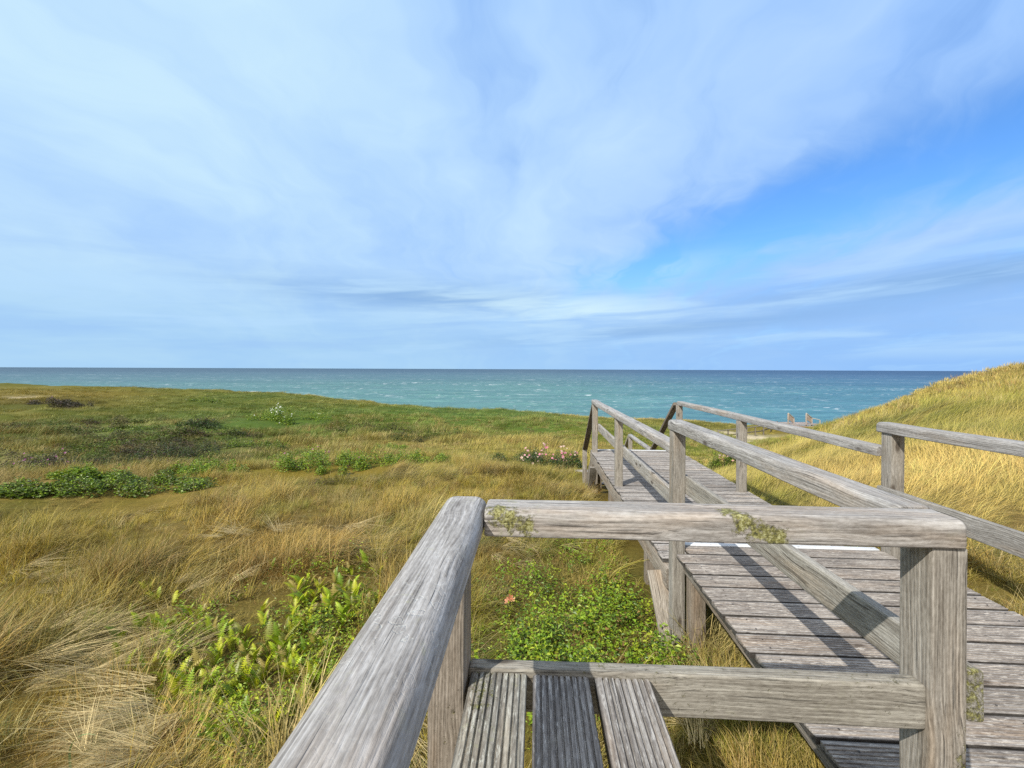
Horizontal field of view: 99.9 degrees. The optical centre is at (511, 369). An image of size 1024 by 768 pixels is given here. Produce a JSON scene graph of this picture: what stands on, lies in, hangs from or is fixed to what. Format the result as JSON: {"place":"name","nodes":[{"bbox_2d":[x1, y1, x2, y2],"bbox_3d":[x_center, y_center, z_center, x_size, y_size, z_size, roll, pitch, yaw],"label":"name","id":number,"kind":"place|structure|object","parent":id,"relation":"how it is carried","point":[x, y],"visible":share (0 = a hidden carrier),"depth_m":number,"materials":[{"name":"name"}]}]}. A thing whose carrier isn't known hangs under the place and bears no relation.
{"place":"outdoors","nodes":[
{"label":"outdoors","id":0,"kind":"place"},
{"bbox_2d":[0,367,985,425],"bbox_3d":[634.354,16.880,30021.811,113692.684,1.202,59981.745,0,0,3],"label":"sea","id":1,"kind":"structure","parent":0,"point":[798,395],"depth_m":372.80,"materials":[{"name":"liquid"}]},
{"bbox_2d":[0,365,1023,767],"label":"ground","id":2,"kind":"structure","parent":0,"point":[246,607],"depth_m":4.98,"materials":[{"name":"green plant"}]},
{"bbox_2d":[0,476,80,498],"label":"shrub","id":3,"kind":"object","parent":2,"relation":"on","point":[17,489],"visible":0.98,"depth_m":6.28,"materials":[{"name":"green plant"}]},
{"bbox_2d":[1,448,104,469],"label":"heather bush","id":4,"kind":"object","parent":2,"relation":"on","point":[51,459],"visible":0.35,"depth_m":11.95,"materials":[{"name":"green plant"}]},
{"bbox_2d":[27,396,93,408],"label":"heather bush","id":5,"kind":"object","parent":2,"relation":"on","point":[64,403],"visible":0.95,"depth_m":42.12,"materials":[{"name":"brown plant"}]},
{"bbox_2d":[44,462,124,481],"bbox_3d":[-7.243,1.810,7.382,1.146,0.374,0.783,0,0,3],"label":"shrub","id":6,"kind":"object","parent":2,"relation":"on","point":[57,473],"visible":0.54,"depth_m":7.24,"materials":[{"name":"green plant"}]},
{"bbox_2d":[104,626,127,642],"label":"fern","id":7,"kind":"object","parent":2,"relation":"on","point":[115,631],"visible":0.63,"depth_m":3.03,"materials":[{"name":"green plant"}]},
{"bbox_2d":[111,640,132,658],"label":"fern","id":8,"kind":"object","parent":2,"relation":"on","point":[118,646],"visible":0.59,"depth_m":2.90,"materials":[{"name":"green plant"}]},
{"bbox_2d":[93,423,161,432],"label":"shrub","id":9,"kind":"object","parent":2,"relation":"on","point":[129,428],"visible":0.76,"depth_m":25.86,"materials":[{"name":"green plant"}]},
{"bbox_2d":[51,464,218,497],"bbox_3d":[-6.296,1.830,7.296,2.333,0.548,1.659,0,0,-20],"label":"shrub","id":10,"kind":"object","parent":2,"relation":"on","point":[128,477],"visible":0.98,"depth_m":7.00,"materials":[{"name":"green plant"}]},
{"bbox_2d":[131,612,152,633],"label":"fern","id":11,"kind":"object","parent":2,"relation":"on","point":[139,621],"visible":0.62,"depth_m":3.16,"materials":[{"name":"green plant"}]},
{"bbox_2d":[136,612,160,631],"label":"fern","id":12,"kind":"object","parent":2,"relation":"on","point":[152,623],"visible":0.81,"depth_m":3.17,"materials":[{"name":"green plant"}]},
{"bbox_2d":[136,658,160,676],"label":"fern","id":13,"kind":"object","parent":2,"relation":"on","point":[156,661],"visible":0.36,"depth_m":2.71,"materials":[{"name":"green plant"}]},
{"bbox_2d":[142,679,163,696],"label":"fern","id":14,"kind":"object","parent":2,"relation":"on","point":[158,689],"visible":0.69,"depth_m":2.60,"materials":[{"name":"green plant"}]},
{"bbox_2d":[147,650,176,674],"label":"fern","id":15,"kind":"object","parent":2,"relation":"on","point":[162,653],"visible":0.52,"depth_m":2.79,"materials":[{"name":"green plant"}]},
{"bbox_2d":[146,647,177,668],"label":"fern","id":16,"kind":"object","parent":2,"relation":"on","point":[168,651],"visible":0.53,"depth_m":2.81,"materials":[{"name":"green plant"}]},
{"bbox_2d":[152,659,176,685],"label":"fern","id":17,"kind":"object","parent":2,"relation":"on","point":[165,670],"visible":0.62,"depth_m":2.70,"materials":[{"name":"green plant"}]},
{"bbox_2d":[156,618,174,632],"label":"fern","id":18,"kind":"object","parent":2,"relation":"on","point":[167,621],"visible":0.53,"depth_m":3.15,"materials":[{"name":"green plant"}]},
{"bbox_2d":[123,437,220,461],"bbox_3d":[-13.137,2.959,16.461,3.640,0.824,2.576,0,0,3],"label":"heather bush","id":19,"kind":"object","parent":2,"relation":"on","point":[175,454],"visible":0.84,"depth_m":16.01,"materials":[{"name":"green plant"}]},
{"bbox_2d":[161,622,189,641],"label":"fern","id":20,"kind":"object","parent":2,"relation":"on","point":[166,630],"visible":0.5,"depth_m":3.03,"materials":[{"name":"green plant"}]},
{"bbox_2d":[164,667,194,703],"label":"fern","id":21,"kind":"object","parent":2,"relation":"on","point":[189,680],"visible":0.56,"depth_m":2.55,"materials":[{"name":"green plant"}]},
{"bbox_2d":[171,588,187,606],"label":"fern","id":22,"kind":"object","parent":2,"relation":"on","point":[177,599],"visible":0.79,"depth_m":3.50,"materials":[{"name":"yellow plant"}]},
{"bbox_2d":[167,669,199,697],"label":"fern","id":23,"kind":"object","parent":2,"relation":"on","point":[176,690],"visible":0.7,"depth_m":2.59,"materials":[{"name":"green plant"}]},
{"bbox_2d":[157,681,209,712],"bbox_3d":[-1.895,1.916,2.481,0.166,0.110,0.283,-2,-6,27],"label":"fern","id":24,"kind":"object","parent":2,"relation":"on","point":[180,698],"visible":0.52,"depth_m":2.46,"materials":[{"name":"green plant"}]},
{"bbox_2d":[174,700,194,721],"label":"fern","id":25,"kind":"object","parent":2,"relation":"on","point":[180,704],"visible":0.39,"depth_m":2.43,"materials":[{"name":"green plant"}]},
{"bbox_2d":[171,670,202,690],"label":"fern","id":26,"kind":"object","parent":2,"relation":"on","point":[180,673],"visible":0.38,"depth_m":2.60,"materials":[{"name":"green plant"}]},
{"bbox_2d":[175,608,202,617],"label":"fern","id":27,"kind":"object","parent":2,"relation":"on","point":[188,612],"visible":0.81,"depth_m":3.29,"materials":[{"name":"green plant"}]},
{"bbox_2d":[173,655,205,687],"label":"fern","id":28,"kind":"object","parent":2,"relation":"on","point":[182,667],"visible":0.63,"depth_m":2.69,"materials":[{"name":"green plant"}]},
{"bbox_2d":[186,647,206,674],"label":"fern","id":29,"kind":"object","parent":2,"relation":"on","point":[195,656],"visible":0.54,"depth_m":2.75,"materials":[{"name":"green plant"}]},
{"bbox_2d":[192,603,206,620],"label":"fern","id":30,"kind":"object","parent":2,"relation":"on","point":[198,612],"visible":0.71,"depth_m":3.28,"materials":[{"name":"green plant"}]},
{"bbox_2d":[175,416,227,428],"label":"shrub","id":31,"kind":"object","parent":2,"relation":"on","point":[204,424],"visible":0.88,"depth_m":27.38,"materials":[{"name":"green plant"}]},
{"bbox_2d":[191,616,211,635],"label":"fern","id":32,"kind":"object","parent":2,"relation":"on","point":[201,627],"visible":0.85,"depth_m":3.12,"materials":[{"name":"green plant"}]},
{"bbox_2d":[186,397,227,402],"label":"shrub","id":33,"kind":"object","parent":2,"relation":"on","point":[206,400],"visible":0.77,"depth_m":56.84,"materials":[{"name":"green plant"}]},
{"bbox_2d":[198,728,216,755],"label":"fern","id":34,"kind":"object","parent":2,"relation":"on","point":[210,743],"visible":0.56,"depth_m":2.21,"materials":[{"name":"green plant"}]},
{"bbox_2d":[168,456,248,474],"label":"shrub","id":35,"kind":"object","parent":2,"relation":"on","point":[193,467],"visible":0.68,"depth_m":9.25,"materials":[{"name":"green plant"}]},
{"bbox_2d":[198,664,225,689],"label":"fern","id":36,"kind":"object","parent":2,"relation":"on","point":[202,672],"visible":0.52,"depth_m":2.63,"materials":[{"name":"green plant"}]},
{"bbox_2d":[198,637,226,655],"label":"fern","id":37,"kind":"object","parent":2,"relation":"on","point":[220,640],"visible":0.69,"depth_m":2.91,"materials":[{"name":"green plant"}]},
{"bbox_2d":[203,614,226,635],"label":"fern","id":38,"kind":"object","parent":2,"relation":"on","point":[218,628],"visible":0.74,"depth_m":3.13,"materials":[{"name":"green plant"}]},
{"bbox_2d":[203,621,227,648],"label":"fern","id":39,"kind":"object","parent":2,"relation":"on","point":[221,635],"visible":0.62,"depth_m":3.00,"materials":[{"name":"green plant"}]},
{"bbox_2d":[202,638,231,665],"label":"fern","id":40,"kind":"object","parent":2,"relation":"on","point":[214,659],"visible":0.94,"depth_m":2.85,"materials":[{"name":"green plant"}]},
{"bbox_2d":[198,700,235,724],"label":"fern","id":41,"kind":"object","parent":2,"relation":"on","point":[204,704],"visible":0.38,"depth_m":2.41,"materials":[{"name":"green plant"}]},
{"bbox_2d":[216,625,234,642],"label":"fern","id":42,"kind":"object","parent":2,"relation":"on","point":[231,633],"visible":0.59,"depth_m":3.08,"materials":[{"name":"green plant"}]},
{"bbox_2d":[220,683,247,704],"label":"fern","id":43,"kind":"object","parent":2,"relation":"on","point":[230,691],"visible":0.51,"depth_m":2.52,"materials":[{"name":"green plant"}]},
{"bbox_2d":[221,657,246,689],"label":"fern","id":44,"kind":"object","parent":2,"relation":"on","point":[238,664],"visible":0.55,"depth_m":2.71,"materials":[{"name":"green plant"}]},
{"bbox_2d":[224,630,244,651],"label":"fern","id":45,"kind":"object","parent":2,"relation":"on","point":[232,645],"visible":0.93,"depth_m":2.98,"materials":[{"name":"green plant"}]},
{"bbox_2d":[216,653,253,689],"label":"fern","id":46,"kind":"object","parent":2,"relation":"on","point":[246,658],"visible":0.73,"depth_m":2.67,"materials":[{"name":"green plant"}]},
{"bbox_2d":[229,625,248,643],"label":"fern","id":47,"kind":"object","parent":2,"relation":"on","point":[241,634],"visible":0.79,"depth_m":3.08,"materials":[{"name":"green plant"}]},
{"bbox_2d":[231,694,250,730],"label":"fern","id":48,"kind":"object","parent":2,"relation":"on","point":[244,704],"visible":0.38,"depth_m":2.37,"materials":[{"name":"green plant"}]},
{"bbox_2d":[233,636,252,650],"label":"fern","id":49,"kind":"object","parent":2,"relation":"on","point":[246,644],"visible":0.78,"depth_m":2.98,"materials":[{"name":"green plant"}]},
{"bbox_2d":[234,722,258,748],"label":"fern","id":50,"kind":"object","parent":2,"relation":"on","point":[240,739],"visible":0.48,"depth_m":2.24,"materials":[{"name":"green plant"}]},
{"bbox_2d":[240,666,260,689],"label":"fern","id":51,"kind":"object","parent":2,"relation":"on","point":[256,680],"visible":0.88,"depth_m":2.65,"materials":[{"name":"green plant"}]},
{"bbox_2d":[223,437,289,449],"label":"shrub","id":52,"kind":"object","parent":2,"relation":"on","point":[249,444],"visible":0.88,"depth_m":18.77,"materials":[{"name":"green plant"}]},
{"bbox_2d":[244,716,269,754],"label":"fern","id":53,"kind":"object","parent":2,"relation":"on","point":[249,719],"visible":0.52,"depth_m":2.26,"materials":[{"name":"green plant"}]},
{"bbox_2d":[249,643,269,662],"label":"fern","id":54,"kind":"object","parent":2,"relation":"on","point":[256,653],"visible":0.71,"depth_m":2.89,"materials":[{"name":"green plant"}]},
{"bbox_2d":[253,610,268,626],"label":"fern","id":55,"kind":"object","parent":2,"relation":"on","point":[261,617],"visible":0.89,"depth_m":3.27,"materials":[{"name":"green plant"}]},
{"bbox_2d":[243,661,281,680],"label":"fern","id":56,"kind":"object","parent":2,"relation":"on","point":[261,677],"visible":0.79,"depth_m":2.72,"materials":[{"name":"green plant"}]},
{"bbox_2d":[250,654,277,675],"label":"fern","id":57,"kind":"object","parent":2,"relation":"on","point":[261,663],"visible":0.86,"depth_m":2.77,"materials":[{"name":"green plant"}]},
{"bbox_2d":[255,618,274,645],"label":"fern","id":58,"kind":"object","parent":2,"relation":"on","point":[268,630],"visible":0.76,"depth_m":3.08,"materials":[{"name":"green plant"}]},
{"bbox_2d":[0,414,541,485],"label":"heath","id":59,"kind":"object","parent":2,"relation":"on","point":[166,432],"visible":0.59,"depth_m":20.72,"materials":[{"name":"green plant"}]},
{"bbox_2d":[266,622,279,644],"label":"fern","id":60,"kind":"object","parent":2,"relation":"on","point":[274,636],"visible":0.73,"depth_m":3.05,"materials":[{"name":"green plant"}]},
{"bbox_2d":[251,700,299,737],"bbox_3d":[-1.315,1.916,2.363,0.241,0.138,0.162,0,0,-11],"label":"fern","id":61,"kind":"object","parent":2,"relation":"on","point":[263,713],"visible":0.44,"depth_m":2.35,"materials":[{"name":"green plant"}]},
{"bbox_2d":[268,641,286,659],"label":"fern","id":62,"kind":"object","parent":2,"relation":"on","point":[274,647],"visible":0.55,"depth_m":2.90,"materials":[{"name":"green plant"}]},
{"bbox_2d":[272,644,295,677],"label":"fern","id":63,"kind":"object","parent":2,"relation":"on","point":[280,650],"visible":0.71,"depth_m":2.85,"materials":[{"name":"green plant"}]},
{"bbox_2d":[246,403,331,424],"bbox_3d":[-16.815,3.269,32.186,6.427,1.462,3.973,0,0,3],"label":"shrub","id":64,"kind":"object","parent":2,"relation":"on","point":[276,415],"visible":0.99,"depth_m":31.90,"materials":[{"name":"green plant"}]},
{"bbox_2d":[279,658,299,680],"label":"fern","id":65,"kind":"object","parent":2,"relation":"on","point":[296,668],"visible":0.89,"depth_m":2.74,"materials":[{"name":"green plant"}]},
{"bbox_2d":[266,447,324,460],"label":"shrub","id":66,"kind":"object","parent":2,"relation":"on","point":[289,454],"visible":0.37,"depth_m":13.09,"materials":[{"name":"green plant"}]},
{"bbox_2d":[288,620,304,635],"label":"fern","id":67,"kind":"object","parent":2,"relation":"on","point":[297,626],"visible":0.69,"depth_m":3.13,"materials":[{"name":"green plant"}]},
{"bbox_2d":[285,577,308,590],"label":"fern","id":68,"kind":"object","parent":2,"relation":"on","point":[295,586],"visible":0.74,"depth_m":3.68,"materials":[{"name":"green plant"}]},
{"bbox_2d":[286,587,316,602],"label":"fern","id":69,"kind":"object","parent":2,"relation":"on","point":[294,595],"visible":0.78,"depth_m":3.55,"materials":[{"name":"green plant"}]},
{"bbox_2d":[290,572,312,590],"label":"fern","id":70,"kind":"object","parent":2,"relation":"on","point":[298,580],"visible":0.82,"depth_m":3.72,"materials":[{"name":"green plant"}]},
{"bbox_2d":[288,661,316,683],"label":"fern","id":71,"kind":"object","parent":2,"relation":"on","point":[303,668],"visible":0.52,"depth_m":2.70,"materials":[{"name":"green plant"}]},
{"bbox_2d":[294,603,317,623],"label":"fern","id":72,"kind":"object","parent":2,"relation":"on","point":[305,615],"visible":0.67,"depth_m":3.29,"materials":[{"name":"green plant"}]},
{"bbox_2d":[291,589,320,603],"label":"fern","id":73,"kind":"object","parent":2,"relation":"on","point":[299,594],"visible":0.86,"depth_m":3.54,"materials":[{"name":"green plant"}]},
{"bbox_2d":[291,643,328,664],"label":"fern","id":74,"kind":"object","parent":2,"relation":"on","point":[318,654],"visible":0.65,"depth_m":2.89,"materials":[{"name":"green plant"}]},
{"bbox_2d":[306,624,320,643],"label":"fern","id":75,"kind":"object","parent":2,"relation":"on","point":[310,634],"visible":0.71,"depth_m":3.02,"materials":[{"name":"green plant"}]},
{"bbox_2d":[313,576,333,588],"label":"fern","id":76,"kind":"object","parent":2,"relation":"on","point":[319,582],"visible":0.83,"depth_m":3.77,"materials":[{"name":"green plant"}]},
{"bbox_2d":[309,632,337,651],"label":"fern","id":77,"kind":"object","parent":2,"relation":"on","point":[315,645],"visible":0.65,"depth_m":3.02,"materials":[{"name":"green plant"}]},
{"bbox_2d":[323,587,340,601],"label":"fern","id":78,"kind":"object","parent":2,"relation":"on","point":[327,591],"visible":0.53,"depth_m":3.53,"materials":[{"name":"green plant"}]},
{"bbox_2d":[270,444,395,475],"bbox_3d":[-4.251,2.100,10.176,3.041,0.703,1.608,0,0,3],"label":"shrub","id":79,"kind":"object","parent":2,"relation":"on","point":[290,463],"visible":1,"depth_m":9.98,"materials":[{"name":"green plant"}]},
{"bbox_2d":[328,566,339,582],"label":"fern","id":80,"kind":"object","parent":2,"relation":"on","point":[333,576],"visible":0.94,"depth_m":3.88,"materials":[{"name":"green plant"}]},
{"bbox_2d":[325,612,353,631],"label":"fern","id":81,"kind":"object","parent":2,"relation":"on","point":[342,623],"visible":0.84,"depth_m":3.19,"materials":[{"name":"green plant"}]},
{"bbox_2d":[331,579,349,599],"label":"fern","id":82,"kind":"object","parent":2,"relation":"on","point":[344,589],"visible":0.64,"depth_m":3.64,"materials":[{"name":"green plant"}]},
{"bbox_2d":[335,602,350,623],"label":"fern","id":83,"kind":"object","parent":2,"relation":"on","point":[342,610],"visible":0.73,"depth_m":3.30,"materials":[{"name":"green plant"}]},
{"bbox_2d":[337,580,360,599],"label":"fern","id":84,"kind":"object","parent":2,"relation":"on","point":[354,582],"visible":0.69,"depth_m":3.65,"materials":[{"name":"green plant"}]},
{"bbox_2d":[343,592,354,611],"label":"fern","id":85,"kind":"object","parent":2,"relation":"on","point":[347,600],"visible":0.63,"depth_m":3.46,"materials":[{"name":"green plant"}]},
{"bbox_2d":[360,550,369,567],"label":"fern","id":86,"kind":"object","parent":2,"relation":"on","point":[366,564],"visible":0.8,"depth_m":4.17,"materials":[{"name":"green plant"}]},
{"bbox_2d":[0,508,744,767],"bbox_3d":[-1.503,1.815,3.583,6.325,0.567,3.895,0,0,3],"label":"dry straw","id":87,"kind":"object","parent":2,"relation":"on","point":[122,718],"visible":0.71,"depth_m":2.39,"materials":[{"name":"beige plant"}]},
{"bbox_2d":[373,442,408,449],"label":"shrub","id":88,"kind":"object","parent":2,"relation":"on","point":[404,446],"visible":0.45,"depth_m":17.45,"materials":[{"name":"green plant"}]},
{"bbox_2d":[101,537,714,767],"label":"ground cover","id":89,"kind":"object","parent":2,"relation":"on","point":[582,619],"visible":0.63,"depth_m":3.09,"materials":[{"name":"green plant"}]},
{"bbox_2d":[384,447,451,463],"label":"shrub","id":90,"kind":"object","parent":2,"relation":"on","point":[417,458],"visible":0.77,"depth_m":11.06,"materials":[{"name":"green plant"}]},
{"bbox_2d":[0,385,1023,654],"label":"dune grass","id":91,"kind":"structure","parent":2,"relation":"on","point":[996,475],"depth_m":5.24,"materials":[{"name":"yellow plant"}]},
{"bbox_2d":[490,443,581,468],"bbox_3d":[0.700,2.511,12.477,2.720,0.844,1.714,0,0,3],"label":"rose bush","id":92,"kind":"object","parent":2,"relation":"on","point":[533,456],"visible":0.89,"depth_m":12.23,"materials":[{"name":"green plant"}]},
{"bbox_2d":[577,402,676,486],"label":"staircase","id":93,"kind":"structure","parent":2,"relation":"on","point":[628,442],"depth_m":8.90,"materials":[{"name":"grey wood"}]},
{"bbox_2d":[587,449,831,648],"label":"boardwalk","id":94,"kind":"structure","parent":2,"relation":"on","point":[636,487],"depth_m":5.22,"materials":[{"name":"grey wood"}]},
{"bbox_2d":[591,400,669,502],"bbox_3d":[1.351,1.536,5.407,0.145,1.989,4.508,0,0,3],"label":"railing","id":95,"kind":"object","parent":94,"relation":"attached to","point":[657,483],"visible":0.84,"depth_m":5.19,"materials":[{"name":"grey wood"}]},
{"bbox_2d":[676,401,880,491],"bbox_3d":[2.775,1.542,5.269,0.125,1.987,4.408,0,0,3],"label":"railing","id":96,"kind":"object","parent":94,"relation":"attached to","point":[742,420],"visible":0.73,"depth_m":4.62,"materials":[{"name":"grey wood"}]},
{"bbox_2d":[698,451,735,470],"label":"rose bush","id":97,"kind":"object","parent":2,"relation":"on","point":[729,460],"visible":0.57,"depth_m":12.96,"materials":[{"name":"green plant"}]},
{"bbox_2d":[718,421,777,435],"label":"railing","id":98,"kind":"object","parent":2,"relation":"on","point":[763,430],"visible":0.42,"depth_m":43.79,"materials":[{"name":"grey wood"}]},
{"bbox_2d":[780,413,820,426],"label":"stair head","id":99,"kind":"object","parent":2,"relation":"on","point":[808,417],"visible":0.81,"depth_m":50.08},
{"bbox_2d":[676,542,1023,767],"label":"boardwalk","id":100,"kind":"structure","parent":2,"relation":"on","point":[767,613],"depth_m":2.09,"materials":[{"name":"grey wood"}]},
{"bbox_2d":[268,496,967,767],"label":"railing","id":101,"kind":"object","parent":100,"relation":"attached to","point":[406,662],"visible":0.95,"depth_m":1.07,"materials":[{"name":"grey wood"}]},
{"bbox_2d":[668,420,983,721],"bbox_3d":[1.147,1.349,2.114,0.134,1.961,2.118,0,0,3],"label":"railing","id":102,"kind":"object","parent":100,"relation":"attached to","point":[871,621],"visible":0.8,"depth_m":1.63,"materials":[{"name":"grey wood"}]},
{"bbox_2d":[876,422,1023,559],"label":"railing","id":103,"kind":"object","parent":100,"relation":"attached to","point":[990,533],"visible":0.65,"depth_m":2.54,"materials":[{"name":"grey wood"}]},
{"bbox_2d":[0,360,1023,472],"label":"dune grass","id":104,"kind":"structure","parent":0,"point":[523,439],"depth_m":23.44,"materials":[{"name":"plant"}]},
{"bbox_2d":[0,0,1023,370],"label":"sky","id":105,"kind":"structure","parent":0,"point":[833,185],"materials":[{"name":"blue"}]},
{"bbox_2d":[451,671,680,767],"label":"bench","id":106,"kind":"object","parent":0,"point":[491,733],"visible":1,"depth_m":0.97,"materials":[{"name":"grey wood"}]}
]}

